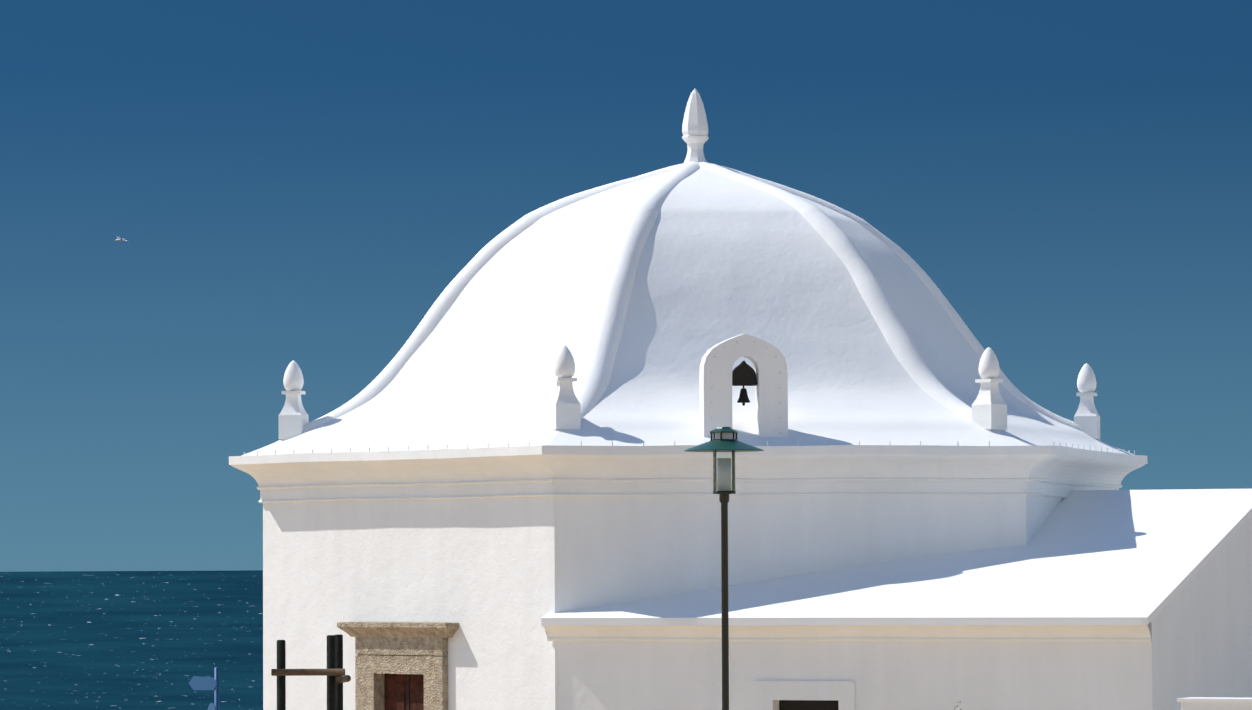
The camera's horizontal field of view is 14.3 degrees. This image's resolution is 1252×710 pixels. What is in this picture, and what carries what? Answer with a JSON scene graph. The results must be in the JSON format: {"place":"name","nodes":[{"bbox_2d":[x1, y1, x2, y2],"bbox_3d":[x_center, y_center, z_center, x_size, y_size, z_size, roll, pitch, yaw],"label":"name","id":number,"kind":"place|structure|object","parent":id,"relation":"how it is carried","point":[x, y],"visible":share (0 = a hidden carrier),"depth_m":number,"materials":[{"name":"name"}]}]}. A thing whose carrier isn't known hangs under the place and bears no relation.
{"place":"outdoors","nodes":[
{"label":"outdoors","id":0,"kind":"place"},
{"bbox_2d":[115,236,126,241],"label":"gull","id":1,"kind":"object","parent":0,"point":[118,239],"visible":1,"depth_m":431.34,"materials":[{"name":"white"}]},
{"bbox_2d":[0,570,262,709],"bbox_3d":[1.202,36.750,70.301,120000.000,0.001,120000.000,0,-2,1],"label":"sea","id":2,"kind":"structure","parent":0,"point":[114,640],"depth_m":2361.89,"materials":[{"name":"blue liquid"}]},
{"bbox_2d":[0,0,1251,571],"label":"sky","id":3,"kind":"structure","parent":0,"point":[283,182],"materials":[{"name":"blue"}]},
{"bbox_2d":[1177,697,1251,709],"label":"low wall","id":4,"kind":"structure","parent":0,"point":[1210,703],"depth_m":47.13,"materials":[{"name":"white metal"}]},
{"bbox_3d":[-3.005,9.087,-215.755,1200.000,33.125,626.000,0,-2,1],"label":"land","id":5,"kind":"structure","parent":0,"visible":0},
{"bbox_2d":[189,667,218,709],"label":"signpost","id":6,"kind":"object","parent":5,"relation":"on","point":[202,683],"visible":1,"depth_m":59.81,"materials":[{"name":"blue metal"}]},
{"bbox_2d":[271,634,350,709],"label":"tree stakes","id":7,"kind":"object","parent":5,"relation":"on","point":[334,672],"visible":1,"depth_m":44.73,"materials":[{"name":"brown wood"}]},
{"bbox_2d":[229,89,1147,709],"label":"chapel","id":8,"kind":"structure","parent":5,"relation":"on","point":[495,461],"depth_m":68.01,"materials":[{"name":"paint"}]},
{"bbox_2d":[337,621,458,709],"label":"stone door frame","id":9,"kind":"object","parent":8,"relation":"attached to","point":[401,665],"depth_m":68.03,"materials":[{"name":"beige stone"}]},
{"bbox_2d":[732,361,756,405],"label":"bell","id":10,"kind":"object","parent":8,"relation":"attached to","point":[743,373],"visible":0.98,"depth_m":66.48,"materials":[{"name":"brown metal"}]},
{"bbox_2d":[684,427,763,709],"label":"street lamp","id":11,"kind":"object","parent":5,"relation":"on","point":[723,439],"visible":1,"depth_m":49.71,"materials":[{"name":"black metal"}]},
{"bbox_2d":[541,489,1251,709],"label":"annex","id":12,"kind":"object","parent":5,"relation":"on","point":[1111,600],"visible":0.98,"depth_m":64.76,"materials":[{"name":"white paint"}]},
{"bbox_2d":[779,700,838,709],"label":"annex door","id":13,"kind":"structure","parent":12,"relation":"attached to","point":[808,704],"depth_m":64.64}
]}

